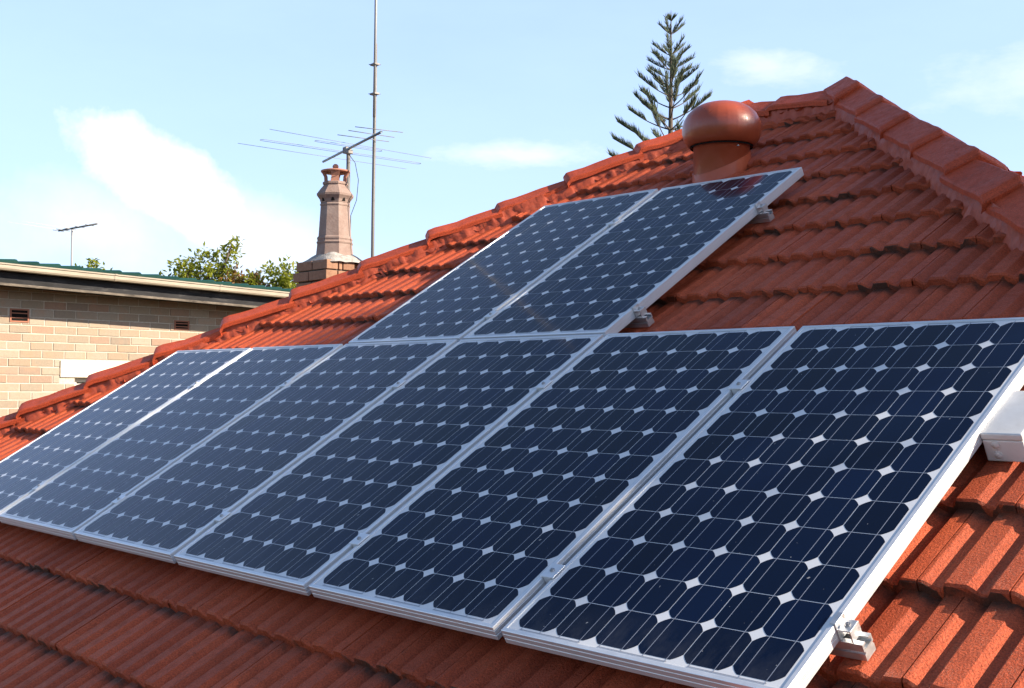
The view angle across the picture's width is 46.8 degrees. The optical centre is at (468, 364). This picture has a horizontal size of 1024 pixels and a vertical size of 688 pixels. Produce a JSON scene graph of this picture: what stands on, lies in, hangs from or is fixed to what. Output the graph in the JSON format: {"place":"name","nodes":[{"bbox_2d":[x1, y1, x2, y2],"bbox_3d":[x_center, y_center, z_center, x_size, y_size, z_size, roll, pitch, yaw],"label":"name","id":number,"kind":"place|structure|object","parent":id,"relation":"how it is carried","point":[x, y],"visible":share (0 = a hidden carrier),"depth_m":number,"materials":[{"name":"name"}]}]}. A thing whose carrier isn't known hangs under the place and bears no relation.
{"place":"outdoors","nodes":[
{"label":"outdoors","id":0,"kind":"place"},
{"bbox_2d":[0,259,291,416],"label":"brick house","id":1,"kind":"structure","parent":0,"point":[63,327],"depth_m":12.54,"materials":[{"name":"beige brick"}]},
{"bbox_2d":[11,221,115,265],"bbox_3d":[-5.569,-1.470,16.805,0.802,1.046,1.893,0,-1,30],"label":"roof antenna","id":2,"kind":"object","parent":1,"relation":"on","point":[71,229],"visible":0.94,"depth_m":16.97,"materials":[{"name":"metal"}]},
{"bbox_2d":[75,377,86,384],"bbox_3d":[-3.592,0.798,13.202,1.778,1.290,0.050,2,-2,-42],"label":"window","id":3,"kind":"structure","parent":1,"relation":"in","point":[77,380],"depth_m":12.66,"materials":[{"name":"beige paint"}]},
{"bbox_2d":[0,0,1023,286],"label":"sky","id":4,"kind":"structure","parent":0,"point":[129,118],"materials":[{"name":"blue"}]},
{"label":"ground","id":5,"kind":"structure","parent":0,"visible":0},
{"bbox_2d":[74,258,112,269],"bbox_3d":[-7.837,1.523,23.932,1.136,7.426,1.079,2,-2,-42],"label":"leafy tree","id":6,"kind":"object","parent":5,"relation":"on","point":[91,263],"visible":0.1,"depth_m":23.99,"materials":[{"name":"green plant"}]},
{"bbox_2d":[159,235,245,281],"bbox_3d":[-5.418,1.294,23.934,1.793,7.935,1.715,2,-2,-42],"label":"leafy tree","id":7,"kind":"object","parent":5,"relation":"on","point":[221,269],"visible":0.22,"depth_m":23.92,"materials":[{"name":"green plant"}]},
{"bbox_2d":[212,262,264,284],"bbox_3d":[-4.736,1.592,23.928,1.027,7.337,1.149,2,-2,-42],"label":"leafy tree","id":8,"kind":"object","parent":5,"relation":"on","point":[239,280],"visible":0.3,"depth_m":23.88,"materials":[{"name":"green plant"}]},
{"bbox_2d":[234,255,298,288],"bbox_3d":[-3.848,1.492,23.868,1.786,7.559,1.883,2,-2,-42],"label":"leafy tree","id":9,"kind":"object","parent":5,"relation":"on","point":[282,281],"visible":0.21,"depth_m":23.83,"materials":[{"name":"green plant"}]},
{"bbox_2d":[0,76,1023,687],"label":"tiled house","id":10,"kind":"structure","parent":5,"relation":"on","point":[882,208],"depth_m":4.21,"materials":[{"name":"tile"}]},
{"bbox_2d":[293,164,362,287],"bbox_3d":[-1.012,-0.379,9.788,0.743,2.541,0.480,2,-2,-42],"label":"brick chimney","id":11,"kind":"object","parent":10,"relation":"on","point":[334,255],"visible":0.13,"depth_m":9.59,"materials":[{"name":"brick"}]},
{"bbox_2d":[238,126,428,224],"bbox_3d":[-0.925,-0.570,9.830,1.811,2.526,1.387,2,-2,-42],"label":"television antenna","id":12,"kind":"object","parent":11,"relation":"attached to","point":[347,151],"visible":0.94,"depth_m":9.90,"materials":[{"name":"metal"}]},
{"bbox_2d":[369,0,380,256],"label":"antenna mast","id":13,"kind":"object","parent":10,"relation":"on","point":[375,93],"visible":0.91,"depth_m":9.58,"materials":[{"name":"metal"}]},
{"bbox_2d":[624,313,653,327],"bbox_3d":[0.177,-0.181,5.296,1.745,0.088,0.180,-1,29,48],"label":"mounting rail","id":14,"kind":"object","parent":10,"relation":"attached to","point":[647,320],"visible":0.11,"depth_m":4.61,"materials":[{"name":"metal"}]},
{"bbox_2d":[483,311,497,319],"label":"clamp","id":15,"kind":"object","parent":14,"relation":"attached to","point":[489,315],"visible":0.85,"depth_m":5.22,"materials":[{"name":"metal"}]},
{"bbox_2d":[630,303,646,317],"bbox_3d":[0.665,-0.212,4.614,0.043,0.044,0.038,-1,29,48],"label":"end clamp","id":16,"kind":"object","parent":14,"relation":"attached to","point":[638,310],"visible":1,"depth_m":4.61,"materials":[{"name":"metal"}]},
{"bbox_2d":[682,100,761,182],"bbox_3d":[1.340,-1.106,6.255,0.413,0.568,0.413,2,-2,-42],"label":"roof ventilator","id":17,"kind":"object","parent":10,"relation":"on","point":[721,138],"visible":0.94,"depth_m":6.11,"materials":[{"name":"metal"}]},
{"bbox_2d":[747,209,774,223],"bbox_3d":[0.792,-0.659,5.857,1.745,0.088,0.180,-1,29,48],"label":"mounting rail","id":18,"kind":"object","parent":10,"relation":"attached to","point":[766,216],"visible":0.05,"depth_m":5.17,"materials":[{"name":"metal"}]},
{"bbox_2d":[348,189,657,343],"bbox_3d":[0.199,-0.488,5.884,0.808,0.040,1.574,-1,29,48],"label":"solar panel","id":19,"kind":"object","parent":18,"relation":"on","point":[460,301],"visible":0.94,"depth_m":5.80,"materials":[{"name":"glass"}]},
{"bbox_2d":[607,219,620,226],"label":"clamp","id":20,"kind":"object","parent":18,"relation":"attached to","point":[612,222],"visible":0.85,"depth_m":5.78,"materials":[{"name":"metal"}]},
{"bbox_2d":[464,167,803,338],"bbox_3d":[0.760,-0.495,5.262,0.808,0.040,1.574,-1,29,48],"label":"solar panel","id":21,"kind":"object","parent":18,"relation":"on","point":[647,253],"visible":0.98,"depth_m":5.16,"materials":[{"name":"glass"}]},
{"bbox_2d":[753,201,767,213],"bbox_3d":[1.280,-0.690,5.174,0.043,0.045,0.038,-1,29,48],"label":"end clamp","id":22,"kind":"object","parent":18,"relation":"attached to","point":[759,206],"visible":1,"depth_m":5.17,"materials":[{"name":"metal"}]},
{"bbox_2d":[830,632,875,661],"bbox_3d":[-0.822,0.596,4.384,5.095,0.088,0.180,-1,29,48],"label":"mounting rail","id":23,"kind":"object","parent":10,"relation":"attached to","point":[862,647],"visible":0.06,"depth_m":2.45,"materials":[{"name":"metal"}]},
{"bbox_2d":[32,482,45,490],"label":"clamp","id":24,"kind":"object","parent":23,"relation":"attached to","point":[38,486],"visible":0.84,"depth_m":5.55,"materials":[{"name":"metal"}]},
{"bbox_2d":[111,495,126,504],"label":"clamp","id":25,"kind":"object","parent":23,"relation":"attached to","point":[118,499],"visible":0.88,"depth_m":4.93,"materials":[{"name":"metal"}]},
{"bbox_2d":[0,348,250,512],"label":"solar panel","id":26,"kind":"object","parent":23,"relation":"attached to","point":[51,454],"visible":0.97,"depth_m":6.20,"materials":[{"name":"glass"}]},
{"bbox_2d":[0,344,342,539],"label":"solar panel","id":27,"kind":"object","parent":23,"relation":"attached to","point":[69,502],"visible":0.98,"depth_m":5.49,"materials":[{"name":"glass"}]},
{"bbox_2d":[213,511,230,523],"bbox_3d":[-0.895,0.567,4.320,0.047,0.049,0.055,-1,29,48],"label":"clamp","id":28,"kind":"object","parent":23,"relation":"attached to","point":[220,517],"visible":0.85,"depth_m":4.31,"materials":[{"name":"metal"}]},
{"bbox_2d":[74,339,456,563],"bbox_3d":[-0.819,0.303,4.955,0.808,0.040,1.574,-1,29,48],"label":"solar panel","id":29,"kind":"object","parent":23,"relation":"attached to","point":[169,513],"visible":0.98,"depth_m":4.85,"materials":[{"name":"glass"}]},
{"bbox_2d":[349,533,369,547],"bbox_3d":[-0.335,0.559,3.698,0.047,0.049,0.055,-1,29,48],"label":"clamp","id":30,"kind":"object","parent":23,"relation":"attached to","point":[358,540],"visible":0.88,"depth_m":3.69,"materials":[{"name":"metal"}]},
{"bbox_2d":[540,563,564,583],"bbox_3d":[0.225,0.550,3.076,0.047,0.049,0.055,-1,29,48],"label":"clamp","id":31,"kind":"object","parent":23,"relation":"attached to","point":[551,571],"visible":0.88,"depth_m":3.06,"materials":[{"name":"metal"}]},
{"bbox_2d":[501,317,1023,687],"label":"solar panel","id":32,"kind":"object","parent":23,"relation":"attached to","point":[762,526],"visible":1,"depth_m":2.94,"materials":[{"name":"glass"}]},
{"bbox_2d":[830,612,861,642],"bbox_3d":[0.785,0.547,2.458,0.043,0.045,0.038,-1,29,48],"label":"end clamp","id":33,"kind":"object","parent":23,"relation":"attached to","point":[842,624],"visible":1,"depth_m":2.45,"materials":[{"name":"metal"}]},
{"bbox_3d":[-0.210,0.120,4.942,5.095,0.087,0.180,-1,29,48],"label":"mounting rail","id":34,"kind":"object","parent":10,"relation":"attached to","visible":0},
{"bbox_2d":[190,380,202,386],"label":"clamp","id":35,"kind":"object","parent":34,"relation":"attached to","point":[195,383],"visible":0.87,"depth_m":6.11,"materials":[{"name":"metal"}]},
{"bbox_2d":[279,380,292,388],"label":"clamp","id":36,"kind":"object","parent":34,"relation":"attached to","point":[285,383],"visible":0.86,"depth_m":5.49,"materials":[{"name":"metal"}]},
{"bbox_2d":[174,334,602,595],"bbox_3d":[-0.258,0.296,4.334,0.808,0.040,1.574,-1,29,48],"label":"solar panel","id":37,"kind":"object","parent":34,"relation":"on","point":[299,526],"visible":0.98,"depth_m":4.22,"materials":[{"name":"glass"}]},
{"bbox_2d":[391,380,405,389],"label":"clamp","id":38,"kind":"object","parent":34,"relation":"attached to","point":[397,384],"visible":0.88,"depth_m":4.87,"materials":[{"name":"metal"}]},
{"bbox_2d":[534,380,552,391],"bbox_3d":[0.277,0.083,4.256,0.047,0.049,0.055,-1,29,48],"label":"clamp","id":39,"kind":"object","parent":34,"relation":"attached to","point":[540,386],"visible":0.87,"depth_m":4.24,"materials":[{"name":"metal"}]},
{"bbox_2d":[309,326,796,639],"bbox_3d":[0.301,0.286,3.712,0.808,0.040,1.574,-1,29,48],"label":"solar panel","id":40,"kind":"object","parent":34,"relation":"on","point":[564,467],"visible":0.99,"depth_m":3.58,"materials":[{"name":"glass"}]},
{"bbox_2d":[728,380,749,395],"bbox_3d":[0.837,0.075,3.634,0.047,0.049,0.055,-1,29,48],"label":"clamp","id":41,"kind":"object","parent":34,"relation":"attached to","point":[736,386],"visible":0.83,"depth_m":3.62,"materials":[{"name":"metal"}]},
{"bbox_2d":[980,391,1023,461],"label":"isolator box","id":42,"kind":"object","parent":34,"relation":"attached to","point":[1002,434],"visible":1,"depth_m":2.89,"materials":[{"name":"white plastic"}]},
{"bbox_2d":[607,12,711,155],"bbox_3d":[5.019,-1.883,29.907,3.977,14.289,3.800,2,-2,-42],"label":"pine tree","id":43,"kind":"object","parent":5,"relation":"on","point":[672,63],"visible":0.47,"depth_m":29.89,"materials":[{"name":"green plant"}]}
]}

